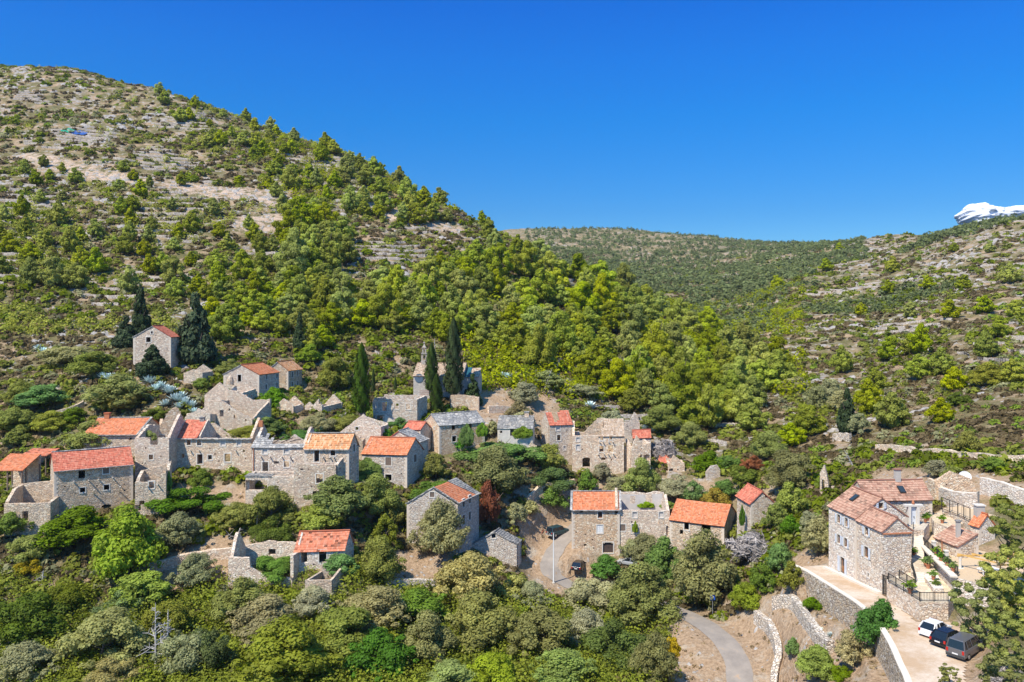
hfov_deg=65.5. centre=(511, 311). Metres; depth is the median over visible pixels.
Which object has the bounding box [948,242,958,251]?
pine tree
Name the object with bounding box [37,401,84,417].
dry wall
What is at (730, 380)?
pine tree
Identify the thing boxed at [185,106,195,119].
pine tree
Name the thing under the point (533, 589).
olive tree
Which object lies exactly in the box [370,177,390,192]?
pine tree
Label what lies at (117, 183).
pine tree
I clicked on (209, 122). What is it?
pine tree
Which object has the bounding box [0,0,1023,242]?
sky
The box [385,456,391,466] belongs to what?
window frame
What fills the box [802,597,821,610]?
broadleaf tree
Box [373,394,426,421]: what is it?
roofless house
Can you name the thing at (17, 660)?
olive tree
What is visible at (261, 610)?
carob tree
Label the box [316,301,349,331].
pine tree
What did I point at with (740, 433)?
evergreen scrub
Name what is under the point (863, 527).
window frame
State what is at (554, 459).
carob tree
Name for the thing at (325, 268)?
pine tree
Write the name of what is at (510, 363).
young pines
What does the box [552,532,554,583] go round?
lamp post
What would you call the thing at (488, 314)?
pine tree
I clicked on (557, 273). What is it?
pine tree
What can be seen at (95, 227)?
pine tree
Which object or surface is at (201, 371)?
ruined hut
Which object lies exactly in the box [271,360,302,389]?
stone house
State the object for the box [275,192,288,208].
pine tree
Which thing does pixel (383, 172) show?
pine tree
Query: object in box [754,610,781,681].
garden wall
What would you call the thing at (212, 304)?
pine tree
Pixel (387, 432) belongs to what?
broadleaf tree
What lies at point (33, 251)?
pine tree
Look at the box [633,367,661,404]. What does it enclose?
pine tree
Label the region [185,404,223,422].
ruined hut
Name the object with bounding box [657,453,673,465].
stone shed
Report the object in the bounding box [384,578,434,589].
dry wall
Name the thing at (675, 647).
broom shrub
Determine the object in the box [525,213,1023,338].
pine wood
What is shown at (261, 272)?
pine tree
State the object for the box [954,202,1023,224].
cloud
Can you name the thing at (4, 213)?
pine tree
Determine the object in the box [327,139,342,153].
pine tree
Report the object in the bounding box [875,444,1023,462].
track wall
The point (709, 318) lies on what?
pine tree
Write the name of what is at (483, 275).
pine tree
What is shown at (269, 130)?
pine tree
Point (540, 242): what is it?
pine tree
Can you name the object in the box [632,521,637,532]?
creeper
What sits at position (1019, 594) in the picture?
pine tree
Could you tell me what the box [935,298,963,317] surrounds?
pine tree
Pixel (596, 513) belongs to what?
stone house
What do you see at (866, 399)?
pine tree
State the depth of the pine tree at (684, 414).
187.16 m
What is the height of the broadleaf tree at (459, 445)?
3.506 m
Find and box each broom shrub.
[13,558,42,575]
[663,636,681,656]
[699,487,731,503]
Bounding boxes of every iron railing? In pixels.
[888,572,948,601]
[899,570,914,587]
[911,559,915,582]
[923,537,957,575]
[941,497,969,519]
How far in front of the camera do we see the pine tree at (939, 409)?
151.03 m
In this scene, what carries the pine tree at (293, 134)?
on the ground at (732, 625)
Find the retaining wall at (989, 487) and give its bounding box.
[980,477,1023,505]
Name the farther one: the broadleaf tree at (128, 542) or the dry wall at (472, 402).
the dry wall at (472, 402)
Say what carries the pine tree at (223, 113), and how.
on the ground at (732, 625)
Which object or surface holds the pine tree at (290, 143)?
on the ground at (732, 625)
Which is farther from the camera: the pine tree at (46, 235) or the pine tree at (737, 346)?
the pine tree at (46, 235)
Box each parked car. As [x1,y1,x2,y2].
[546,524,568,536]
[571,560,585,570]
[616,556,640,564]
[918,618,951,635]
[929,626,958,647]
[945,631,982,659]
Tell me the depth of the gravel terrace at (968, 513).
106.49 m
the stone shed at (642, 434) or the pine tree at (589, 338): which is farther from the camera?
the pine tree at (589, 338)
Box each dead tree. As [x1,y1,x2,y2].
[136,603,173,669]
[153,613,172,659]
[478,478,502,525]
[739,454,764,469]
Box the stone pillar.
[931,540,936,553]
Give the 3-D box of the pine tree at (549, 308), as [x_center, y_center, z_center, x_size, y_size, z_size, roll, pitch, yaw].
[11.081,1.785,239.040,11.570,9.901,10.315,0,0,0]
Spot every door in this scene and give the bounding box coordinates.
[603,542,612,551]
[911,507,915,523]
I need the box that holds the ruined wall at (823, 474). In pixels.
[820,465,836,493]
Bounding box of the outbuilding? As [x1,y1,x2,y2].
[933,520,978,558]
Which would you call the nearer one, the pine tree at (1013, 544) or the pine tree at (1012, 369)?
the pine tree at (1013, 544)
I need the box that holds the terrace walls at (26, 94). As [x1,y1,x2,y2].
[0,66,1023,445]
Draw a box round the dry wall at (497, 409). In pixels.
[487,405,530,414]
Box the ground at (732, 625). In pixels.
[0,67,1023,681]
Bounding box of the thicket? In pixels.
[0,558,681,681]
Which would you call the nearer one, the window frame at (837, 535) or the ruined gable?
the window frame at (837, 535)
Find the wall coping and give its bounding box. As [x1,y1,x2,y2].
[921,545,957,577]
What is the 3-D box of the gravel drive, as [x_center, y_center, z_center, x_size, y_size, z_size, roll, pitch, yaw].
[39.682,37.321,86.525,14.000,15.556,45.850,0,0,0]
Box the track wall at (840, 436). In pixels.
[832,432,851,441]
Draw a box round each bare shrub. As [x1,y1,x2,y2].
[651,438,677,458]
[724,530,768,561]
[990,665,1022,681]
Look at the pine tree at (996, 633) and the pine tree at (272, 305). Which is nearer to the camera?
the pine tree at (996, 633)
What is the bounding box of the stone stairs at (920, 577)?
[915,572,924,582]
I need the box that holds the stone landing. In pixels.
[911,557,935,577]
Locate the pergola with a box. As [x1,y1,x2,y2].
[956,553,1013,568]
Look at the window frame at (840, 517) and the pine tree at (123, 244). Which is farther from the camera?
the pine tree at (123, 244)
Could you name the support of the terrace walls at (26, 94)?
on the ground at (732, 625)
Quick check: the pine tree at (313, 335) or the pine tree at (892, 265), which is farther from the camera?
the pine tree at (892, 265)
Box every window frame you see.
[102,468,109,474]
[148,480,154,489]
[220,440,225,446]
[236,440,241,446]
[262,448,267,454]
[283,448,289,453]
[315,473,323,483]
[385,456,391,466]
[413,453,416,463]
[429,491,434,497]
[555,425,560,430]
[575,444,580,450]
[596,524,603,533]
[597,511,602,518]
[602,541,613,553]
[620,523,625,531]
[631,523,638,533]
[632,511,637,518]
[658,511,663,518]
[835,513,841,524]
[835,533,841,545]
[842,516,848,528]
[842,536,848,548]
[861,544,869,559]
[862,525,869,537]
[876,501,885,509]
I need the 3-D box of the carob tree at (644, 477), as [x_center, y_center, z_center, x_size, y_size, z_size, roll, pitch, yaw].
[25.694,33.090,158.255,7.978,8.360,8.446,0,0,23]
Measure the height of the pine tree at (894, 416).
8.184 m
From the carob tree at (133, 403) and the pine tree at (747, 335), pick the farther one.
the pine tree at (747, 335)
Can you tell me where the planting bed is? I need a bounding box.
[924,571,943,593]
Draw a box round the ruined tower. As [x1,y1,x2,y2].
[624,412,639,442]
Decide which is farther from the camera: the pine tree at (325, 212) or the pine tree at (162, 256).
the pine tree at (325, 212)
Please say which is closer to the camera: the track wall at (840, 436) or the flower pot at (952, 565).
the flower pot at (952, 565)
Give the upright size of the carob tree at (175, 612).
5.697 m
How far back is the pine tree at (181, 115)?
425.21 m
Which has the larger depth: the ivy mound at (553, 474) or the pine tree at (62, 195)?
the pine tree at (62, 195)
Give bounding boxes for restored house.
[822,485,913,593]
[851,468,933,525]
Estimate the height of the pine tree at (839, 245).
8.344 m
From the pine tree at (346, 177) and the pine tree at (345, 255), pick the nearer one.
the pine tree at (345, 255)
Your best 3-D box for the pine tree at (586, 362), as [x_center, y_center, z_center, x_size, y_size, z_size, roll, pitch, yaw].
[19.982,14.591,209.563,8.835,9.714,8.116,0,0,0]
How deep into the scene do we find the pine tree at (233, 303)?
214.04 m
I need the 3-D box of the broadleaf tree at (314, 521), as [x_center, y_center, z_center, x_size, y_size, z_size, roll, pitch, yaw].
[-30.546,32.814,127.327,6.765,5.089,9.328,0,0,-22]
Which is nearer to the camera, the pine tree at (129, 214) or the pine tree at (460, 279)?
the pine tree at (460, 279)
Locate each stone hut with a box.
[472,527,521,566]
[705,465,720,480]
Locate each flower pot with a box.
[901,579,917,593]
[912,547,917,555]
[919,555,934,568]
[920,513,929,521]
[926,569,938,579]
[929,578,941,584]
[930,546,940,555]
[934,551,944,560]
[936,514,945,522]
[940,556,951,565]
[946,561,958,571]
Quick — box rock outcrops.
[0,66,1023,439]
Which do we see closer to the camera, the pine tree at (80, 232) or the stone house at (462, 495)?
the stone house at (462, 495)
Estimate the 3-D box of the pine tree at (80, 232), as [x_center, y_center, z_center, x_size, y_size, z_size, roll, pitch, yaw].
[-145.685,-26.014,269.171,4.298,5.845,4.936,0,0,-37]
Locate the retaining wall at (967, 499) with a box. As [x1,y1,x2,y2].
[938,487,979,508]
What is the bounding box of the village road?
[540,523,752,681]
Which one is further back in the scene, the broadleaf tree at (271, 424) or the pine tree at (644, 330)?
the pine tree at (644, 330)
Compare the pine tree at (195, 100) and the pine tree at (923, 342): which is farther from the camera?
the pine tree at (195, 100)
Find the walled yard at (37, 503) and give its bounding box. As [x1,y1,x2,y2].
[4,481,64,535]
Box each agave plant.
[99,373,110,379]
[140,375,152,381]
[149,384,163,390]
[154,381,165,386]
[158,399,172,405]
[162,386,176,393]
[169,393,178,399]
[169,394,183,401]
[174,402,183,407]
[176,391,186,396]
[181,397,191,402]
[186,400,197,407]
[585,401,596,406]
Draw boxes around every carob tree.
[0,380,33,403]
[0,406,38,431]
[5,534,46,562]
[29,410,76,431]
[50,605,154,671]
[58,419,110,450]
[63,350,119,375]
[76,373,153,406]
[81,656,146,681]
[100,392,146,409]
[141,599,196,635]
[204,576,274,624]
[208,500,258,528]
[214,359,238,371]
[223,593,295,647]
[225,613,343,681]
[226,425,274,440]
[240,484,298,526]
[315,357,354,387]
[315,603,385,660]
[331,414,359,430]
[336,584,414,631]
[354,535,407,581]
[359,471,400,517]
[372,511,398,545]
[380,497,406,525]
[401,609,458,667]
[419,453,450,477]
[433,550,504,599]
[444,586,518,654]
[463,442,530,490]
[497,575,525,602]
[504,401,533,414]
[504,603,576,657]
[523,499,540,515]
[528,370,565,387]
[535,443,568,468]
[603,560,682,626]
[615,388,645,411]
[620,457,662,492]
[626,628,682,681]
[639,406,683,429]
[666,528,742,608]
[669,421,707,444]
[749,430,788,457]
[759,500,788,530]
[761,449,816,487]
[776,481,811,513]
[776,560,803,592]
[833,629,874,666]
[939,464,969,476]
[949,430,984,450]
[967,362,1013,385]
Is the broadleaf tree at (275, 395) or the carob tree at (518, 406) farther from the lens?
the carob tree at (518, 406)
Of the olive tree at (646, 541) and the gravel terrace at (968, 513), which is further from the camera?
the olive tree at (646, 541)
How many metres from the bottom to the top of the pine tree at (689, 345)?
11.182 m
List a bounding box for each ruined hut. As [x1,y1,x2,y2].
[159,407,180,434]
[184,364,212,383]
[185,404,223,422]
[276,396,303,413]
[305,394,342,412]
[666,455,684,470]
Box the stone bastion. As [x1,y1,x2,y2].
[294,457,345,507]
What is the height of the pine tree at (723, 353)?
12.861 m
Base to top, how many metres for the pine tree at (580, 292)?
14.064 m
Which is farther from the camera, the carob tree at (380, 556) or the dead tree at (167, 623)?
the carob tree at (380, 556)
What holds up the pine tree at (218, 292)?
on the ground at (732, 625)
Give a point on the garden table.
(995, 568)
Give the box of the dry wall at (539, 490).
[527,479,574,500]
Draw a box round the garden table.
[977,566,998,574]
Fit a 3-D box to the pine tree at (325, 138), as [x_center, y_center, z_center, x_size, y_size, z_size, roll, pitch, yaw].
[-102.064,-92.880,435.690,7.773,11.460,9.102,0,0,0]
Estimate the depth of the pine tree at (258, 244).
271.87 m
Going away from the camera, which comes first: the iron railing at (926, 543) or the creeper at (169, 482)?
the iron railing at (926, 543)
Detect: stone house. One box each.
[49,445,133,515]
[83,412,158,455]
[132,325,180,367]
[222,362,279,396]
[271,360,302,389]
[303,432,359,482]
[361,436,424,487]
[405,478,480,552]
[425,410,484,454]
[497,411,534,447]
[570,488,621,555]
[669,498,735,550]
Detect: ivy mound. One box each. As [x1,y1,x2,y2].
[140,484,231,513]
[255,555,289,584]
[277,424,320,440]
[387,417,407,428]
[407,479,465,499]
[450,437,547,462]
[530,467,575,490]
[714,455,740,468]
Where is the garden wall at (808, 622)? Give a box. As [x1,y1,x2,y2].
[772,594,834,654]
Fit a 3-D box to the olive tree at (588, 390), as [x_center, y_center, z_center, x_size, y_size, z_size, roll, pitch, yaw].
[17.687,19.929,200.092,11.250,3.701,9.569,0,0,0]
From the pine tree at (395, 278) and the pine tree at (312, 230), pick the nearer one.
the pine tree at (395, 278)
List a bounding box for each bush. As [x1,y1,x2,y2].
[0,590,75,647]
[43,583,94,615]
[61,406,87,422]
[89,589,153,615]
[141,408,165,419]
[177,625,237,677]
[185,468,213,486]
[247,513,294,543]
[579,616,651,672]
[728,464,757,486]
[749,561,776,593]
[830,665,853,681]
[945,390,975,405]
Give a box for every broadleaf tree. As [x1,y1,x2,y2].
[0,427,34,444]
[0,511,34,537]
[10,383,71,406]
[31,504,112,550]
[88,500,168,582]
[105,568,175,607]
[191,378,211,387]
[254,416,287,431]
[258,386,287,406]
[293,344,322,360]
[300,501,343,529]
[303,473,374,517]
[321,552,359,576]
[342,627,418,681]
[380,425,391,436]
[383,587,449,618]
[426,658,489,681]
[453,438,473,449]
[466,651,519,681]
[528,647,597,681]
[539,488,569,508]
[577,467,598,489]
[589,553,622,578]
[643,534,683,584]
[678,479,709,501]
[686,450,723,471]
[710,478,738,496]
[727,581,761,610]
[765,540,793,570]
[779,514,802,533]
[784,636,799,657]
[793,644,839,680]
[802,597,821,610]
[850,598,898,646]
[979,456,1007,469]
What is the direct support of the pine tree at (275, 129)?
on the ground at (732, 625)
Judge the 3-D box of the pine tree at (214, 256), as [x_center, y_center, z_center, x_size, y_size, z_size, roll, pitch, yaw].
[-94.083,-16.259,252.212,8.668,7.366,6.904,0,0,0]
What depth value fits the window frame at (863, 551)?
99.30 m
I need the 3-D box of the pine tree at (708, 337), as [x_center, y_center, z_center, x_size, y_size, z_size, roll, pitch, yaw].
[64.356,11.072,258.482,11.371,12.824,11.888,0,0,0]
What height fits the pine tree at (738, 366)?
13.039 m
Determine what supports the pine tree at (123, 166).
on the ground at (732, 625)
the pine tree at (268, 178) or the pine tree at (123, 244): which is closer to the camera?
the pine tree at (123, 244)
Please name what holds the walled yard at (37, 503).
on the ground at (732, 625)
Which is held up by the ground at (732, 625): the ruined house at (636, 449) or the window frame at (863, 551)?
the ruined house at (636, 449)
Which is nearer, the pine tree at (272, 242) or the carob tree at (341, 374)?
the carob tree at (341, 374)
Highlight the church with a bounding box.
[413,342,481,398]
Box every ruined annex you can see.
[135,461,171,514]
[228,532,298,587]
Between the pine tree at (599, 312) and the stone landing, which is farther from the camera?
the pine tree at (599, 312)
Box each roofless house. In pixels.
[135,414,184,478]
[176,417,267,472]
[204,381,256,406]
[250,420,313,471]
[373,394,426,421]
[620,491,669,554]
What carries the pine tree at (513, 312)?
on the ground at (732, 625)
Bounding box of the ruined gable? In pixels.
[927,471,976,499]
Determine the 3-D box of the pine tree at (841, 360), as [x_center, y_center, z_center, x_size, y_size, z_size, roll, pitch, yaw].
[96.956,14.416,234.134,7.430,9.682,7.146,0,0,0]
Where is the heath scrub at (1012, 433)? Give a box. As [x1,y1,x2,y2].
[0,65,1023,681]
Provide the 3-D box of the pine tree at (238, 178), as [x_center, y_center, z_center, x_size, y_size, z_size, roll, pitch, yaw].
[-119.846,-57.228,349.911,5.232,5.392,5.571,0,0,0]
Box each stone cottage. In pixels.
[293,529,354,571]
[390,427,429,463]
[404,420,431,450]
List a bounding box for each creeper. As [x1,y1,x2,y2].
[146,430,157,440]
[167,471,171,491]
[359,457,381,479]
[459,423,473,444]
[476,422,487,436]
[512,425,532,438]
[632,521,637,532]
[637,501,654,507]
[659,501,674,507]
[739,505,744,525]
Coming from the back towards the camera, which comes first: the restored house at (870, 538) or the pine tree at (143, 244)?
the pine tree at (143, 244)
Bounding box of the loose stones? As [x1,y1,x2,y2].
[8,300,1021,681]
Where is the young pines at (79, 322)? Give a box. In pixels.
[0,65,443,335]
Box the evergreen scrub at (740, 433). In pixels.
[0,65,1023,681]
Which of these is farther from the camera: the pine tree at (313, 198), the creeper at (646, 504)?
the pine tree at (313, 198)
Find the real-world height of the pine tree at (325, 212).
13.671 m
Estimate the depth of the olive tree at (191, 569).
116.66 m
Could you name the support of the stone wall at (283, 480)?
on the ground at (732, 625)
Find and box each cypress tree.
[110,315,138,348]
[130,284,151,332]
[134,344,170,377]
[176,292,217,365]
[292,312,307,351]
[350,342,372,415]
[371,368,375,392]
[393,377,396,390]
[422,342,440,393]
[429,373,444,412]
[442,317,464,401]
[463,373,482,404]
[836,387,856,433]
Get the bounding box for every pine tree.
[0,204,12,219]
[0,226,8,240]
[0,234,21,251]
[0,255,12,272]
[11,194,30,214]
[14,241,40,259]
[15,159,32,173]
[15,214,34,235]
[17,256,41,284]
[28,168,43,184]
[31,189,48,201]
[35,229,54,245]
[36,255,71,287]
[37,154,49,166]
[44,168,54,179]
[45,199,70,223]
[56,162,66,170]
[57,189,70,199]
[59,225,81,252]
[61,262,93,287]
[67,167,84,182]
[71,245,90,264]
[75,226,88,240]
[82,245,111,272]
[87,218,105,237]
[111,179,124,189]
[112,196,129,213]
[115,231,137,253]
[115,265,141,290]
[116,160,129,171]
[122,220,137,239]
[123,206,138,223]
[126,194,140,209]
[127,169,139,179]
[130,178,147,195]
[136,238,151,256]
[140,226,156,241]
[140,253,157,273]
[144,216,160,229]
[145,175,153,186]
[153,82,163,92]
[155,250,170,272]
[156,89,171,104]
[159,255,186,284]
[163,276,185,296]
[165,236,183,251]
[166,196,177,209]
[170,106,187,121]
[171,221,185,236]
[175,171,187,184]
[182,209,202,231]
[184,251,198,266]
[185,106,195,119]
[188,273,204,291]
[189,95,199,108]
[192,296,219,317]
[197,282,213,298]
[199,132,216,146]
[203,249,228,267]
[204,198,222,214]
[206,118,212,125]
[207,303,245,340]
[208,261,229,285]
[210,221,229,236]
[212,279,226,299]
[213,129,228,143]
[218,232,236,249]
[219,108,227,117]
[220,294,241,313]
[222,280,236,294]
[225,126,236,136]
[227,279,250,300]
[230,248,254,279]
[232,175,245,184]
[234,132,248,144]
[238,289,269,313]
[239,108,251,121]
[239,309,255,325]
[242,214,253,228]
[244,268,266,297]
[245,221,259,239]
[247,144,261,156]
[248,132,262,145]
[249,117,261,130]
[250,229,269,251]
[250,309,276,329]
[251,249,272,270]
[256,139,270,154]
[256,265,270,282]
[260,281,278,298]
[262,116,276,128]
[262,295,282,313]
[263,127,274,138]
[263,172,271,185]
[264,160,282,176]
[264,234,280,251]
[269,149,276,158]
[269,181,282,196]
[269,309,289,333]
[271,209,297,237]
[271,271,286,287]
[272,124,280,134]
[272,226,311,275]
[273,151,284,166]
[273,282,285,303]
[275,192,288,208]
[275,294,298,315]
[276,226,288,245]
[276,264,301,292]
[277,141,291,153]
[280,164,301,188]
[280,200,292,215]
[281,273,314,303]
[283,195,319,226]
[283,302,322,331]
[286,138,298,152]
[287,218,311,239]
[288,127,300,140]
[297,242,324,273]
[299,177,311,189]
[300,162,313,177]
[301,224,321,248]
[302,325,322,350]
[304,267,318,287]
[306,201,319,217]
[307,196,317,207]
[307,298,324,315]
[309,165,324,188]
[309,274,338,310]
[310,262,334,287]
[312,141,329,160]
[314,196,335,209]
[314,201,338,229]
[314,233,343,270]
[315,219,347,247]
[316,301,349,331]
[316,324,336,346]
[318,131,331,146]
[319,184,334,199]
[323,215,359,239]
[326,170,342,186]
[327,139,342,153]
[329,264,354,298]
[329,283,357,324]
[337,153,358,177]
[338,234,359,263]
[340,185,362,211]
[341,173,350,182]
[347,150,354,160]
[348,281,362,298]
[348,298,377,326]
[352,278,387,303]
[353,153,365,170]
[353,163,378,185]
[356,185,369,202]
[356,199,371,214]
[366,263,389,293]
[367,280,403,326]
[368,156,383,174]
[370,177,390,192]
[371,191,395,210]
[372,201,385,216]
[379,162,386,175]
[381,309,406,331]
[382,263,408,298]
[391,165,404,182]
[394,201,409,220]
[397,175,418,197]
[397,279,420,308]
[398,304,419,328]
[403,191,417,210]
[403,295,434,329]
[406,202,430,224]
[409,272,419,281]
[410,252,447,288]
[410,274,439,307]
[415,185,432,205]
[421,306,448,335]
[426,200,439,220]
[428,250,451,271]
[432,187,448,203]
[432,281,446,301]
[434,260,456,287]
[435,318,450,341]
[438,283,463,323]
[439,209,453,221]
[444,269,473,298]
[448,303,476,335]
[450,250,462,269]
[450,256,477,281]
[460,239,491,267]
[462,290,481,321]
[463,277,479,293]
[467,289,495,312]
[468,300,500,331]
[472,321,494,344]
[474,260,495,295]
[477,210,486,222]
[479,217,497,235]
[483,239,513,275]
[483,243,496,262]
[485,228,502,245]
[491,320,515,345]
[492,268,508,292]
[496,284,524,315]
[498,302,523,327]
[502,245,520,271]
[504,279,538,304]
[506,321,531,349]
[508,234,523,252]
[511,238,543,276]
[516,304,553,343]
[519,294,545,315]
[520,323,558,366]
[530,264,556,303]
[531,237,550,259]
[538,250,565,273]
[539,301,557,325]
[544,266,569,298]
[545,310,578,354]
[551,282,571,305]
[560,259,571,276]
[563,337,587,362]
[564,280,603,311]
[566,302,584,323]
[569,253,592,279]
[569,312,587,340]
[572,267,595,293]
[573,348,602,379]
[579,325,598,347]
[582,305,601,327]
[583,300,604,315]
[583,337,615,367]
[588,259,619,287]
[589,272,619,310]
[595,327,616,347]
[597,300,630,331]
[598,357,634,396]
[611,261,635,293]
[612,284,640,311]
[612,321,640,356]
[618,302,649,337]
[624,345,656,376]
[625,352,648,385]
[628,282,644,303]
[633,320,675,365]
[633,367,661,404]
[635,326,648,342]
[637,294,663,321]
[641,283,656,298]
[648,383,678,410]
[649,290,670,310]
[650,318,665,334]
[651,351,673,379]
[659,344,699,385]
[660,320,689,348]
[661,359,703,411]
[663,297,688,321]
[674,309,703,334]
[674,400,702,426]
[682,335,697,360]
[690,383,725,428]
[692,306,727,334]
[692,344,721,374]
[693,326,722,356]
[693,358,723,397]
[713,339,736,374]
[714,369,750,404]
[715,325,737,349]
[718,388,747,420]
[721,354,757,387]
[726,383,766,420]
[729,338,750,360]
[730,318,762,354]
[735,402,771,429]
[743,357,781,389]
[744,339,772,371]
[746,376,769,403]
[756,349,800,380]
[764,333,792,366]
[770,275,784,286]
[776,422,808,445]
[785,403,828,434]
[817,258,834,270]
[828,344,855,372]
[835,242,844,250]
[852,378,884,413]
[855,302,867,314]
[864,367,889,390]
[873,391,912,427]
[875,335,904,359]
[880,279,895,292]
[884,255,901,272]
[898,332,916,353]
[900,300,919,316]
[902,351,932,378]
[906,322,933,354]
[918,274,936,288]
[922,397,958,421]
[926,346,956,374]
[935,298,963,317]
[937,662,961,681]
[939,366,968,390]
[946,579,1005,648]
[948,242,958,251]
[954,274,972,289]
[972,295,997,313]
[972,330,1000,356]
[974,639,1023,681]
[977,546,1023,632]
[979,607,1023,671]
[982,314,1014,336]
[983,241,996,252]
[986,502,1023,571]
[993,586,1023,630]
[997,263,1022,282]
[1000,358,1023,381]
[1002,299,1023,316]
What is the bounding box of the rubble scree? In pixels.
[18,152,461,234]
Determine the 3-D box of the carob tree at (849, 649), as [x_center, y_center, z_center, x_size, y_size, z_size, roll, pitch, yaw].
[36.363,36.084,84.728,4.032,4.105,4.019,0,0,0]
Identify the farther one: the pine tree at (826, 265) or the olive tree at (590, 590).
the pine tree at (826, 265)
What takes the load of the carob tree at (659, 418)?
on the ground at (732, 625)
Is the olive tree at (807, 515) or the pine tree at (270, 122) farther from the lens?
the pine tree at (270, 122)
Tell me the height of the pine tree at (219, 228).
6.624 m
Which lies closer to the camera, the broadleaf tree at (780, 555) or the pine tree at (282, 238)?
the broadleaf tree at (780, 555)
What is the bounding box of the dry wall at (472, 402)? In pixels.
[451,395,479,410]
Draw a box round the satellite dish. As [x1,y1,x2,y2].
[959,471,971,477]
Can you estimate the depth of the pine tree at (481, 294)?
241.85 m
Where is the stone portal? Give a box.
[903,500,922,524]
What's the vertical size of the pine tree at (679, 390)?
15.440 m
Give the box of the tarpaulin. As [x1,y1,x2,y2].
[72,130,87,134]
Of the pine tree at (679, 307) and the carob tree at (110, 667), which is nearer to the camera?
the carob tree at (110, 667)
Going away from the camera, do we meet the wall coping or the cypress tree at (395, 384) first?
the wall coping
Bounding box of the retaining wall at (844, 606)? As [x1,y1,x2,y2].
[791,565,911,681]
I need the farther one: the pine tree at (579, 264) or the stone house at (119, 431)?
the pine tree at (579, 264)
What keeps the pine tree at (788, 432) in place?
on the ground at (732, 625)
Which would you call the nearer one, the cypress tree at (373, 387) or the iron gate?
the iron gate
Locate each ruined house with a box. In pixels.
[209,390,270,430]
[341,414,387,442]
[347,429,365,460]
[541,410,572,464]
[572,418,624,473]
[625,435,650,471]
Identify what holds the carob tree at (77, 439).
on the ground at (732, 625)
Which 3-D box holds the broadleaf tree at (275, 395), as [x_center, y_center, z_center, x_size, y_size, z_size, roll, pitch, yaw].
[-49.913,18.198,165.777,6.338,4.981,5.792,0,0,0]
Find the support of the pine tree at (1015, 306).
on the ground at (732, 625)
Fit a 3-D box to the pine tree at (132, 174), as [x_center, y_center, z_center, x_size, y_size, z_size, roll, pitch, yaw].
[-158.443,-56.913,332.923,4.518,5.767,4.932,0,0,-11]
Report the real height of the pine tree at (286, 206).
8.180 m
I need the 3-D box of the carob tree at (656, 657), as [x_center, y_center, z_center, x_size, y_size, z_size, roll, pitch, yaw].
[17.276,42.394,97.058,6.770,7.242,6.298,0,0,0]
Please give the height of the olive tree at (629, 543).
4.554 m
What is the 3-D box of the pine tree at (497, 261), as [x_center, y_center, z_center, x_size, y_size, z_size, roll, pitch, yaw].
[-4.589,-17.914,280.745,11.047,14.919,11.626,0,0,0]
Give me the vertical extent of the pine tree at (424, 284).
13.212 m
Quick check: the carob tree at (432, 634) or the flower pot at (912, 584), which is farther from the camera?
the carob tree at (432, 634)
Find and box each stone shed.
[631,429,650,443]
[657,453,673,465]
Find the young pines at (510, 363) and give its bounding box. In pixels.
[260,131,810,398]
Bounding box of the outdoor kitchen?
[968,503,995,545]
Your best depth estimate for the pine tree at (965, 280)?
334.48 m
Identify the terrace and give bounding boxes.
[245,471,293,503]
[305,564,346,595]
[907,521,929,539]
[924,534,1023,606]
[931,511,963,535]
[942,506,996,530]
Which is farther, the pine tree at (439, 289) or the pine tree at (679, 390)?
the pine tree at (439, 289)
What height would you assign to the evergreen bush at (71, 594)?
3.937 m
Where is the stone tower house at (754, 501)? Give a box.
[735,483,774,534]
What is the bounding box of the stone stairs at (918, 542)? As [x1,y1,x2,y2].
[912,535,923,558]
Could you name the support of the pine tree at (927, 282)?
on the ground at (732, 625)
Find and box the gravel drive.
[803,565,967,681]
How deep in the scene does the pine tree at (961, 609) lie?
77.43 m
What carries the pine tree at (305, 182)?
on the ground at (732, 625)
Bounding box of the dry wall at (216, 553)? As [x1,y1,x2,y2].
[147,547,231,571]
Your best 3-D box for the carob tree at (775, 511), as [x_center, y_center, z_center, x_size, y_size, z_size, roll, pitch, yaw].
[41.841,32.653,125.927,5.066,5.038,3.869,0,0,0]
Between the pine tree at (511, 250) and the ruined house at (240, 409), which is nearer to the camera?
the ruined house at (240, 409)
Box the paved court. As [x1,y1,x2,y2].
[887,572,953,620]
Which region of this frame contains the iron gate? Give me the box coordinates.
[882,574,887,594]
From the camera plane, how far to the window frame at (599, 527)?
144.05 m
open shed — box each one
[0,453,40,490]
[23,448,59,476]
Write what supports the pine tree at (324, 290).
on the ground at (732, 625)
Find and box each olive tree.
[0,639,67,681]
[32,345,92,364]
[149,629,214,677]
[154,511,203,547]
[164,552,220,586]
[290,583,335,617]
[298,412,337,430]
[406,495,471,557]
[487,421,501,434]
[505,502,527,523]
[506,380,539,403]
[509,579,553,607]
[560,383,603,395]
[561,577,613,616]
[565,607,610,646]
[591,462,612,480]
[600,409,624,421]
[602,475,630,491]
[618,538,642,561]
[626,532,657,559]
[656,474,699,496]
[776,375,811,390]
[799,509,815,529]
[799,513,828,556]
[801,385,831,408]
[821,378,843,398]
[823,389,854,408]
[847,413,872,433]
[920,460,945,476]
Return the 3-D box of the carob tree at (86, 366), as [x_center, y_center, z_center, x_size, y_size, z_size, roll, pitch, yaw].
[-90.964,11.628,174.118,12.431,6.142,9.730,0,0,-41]

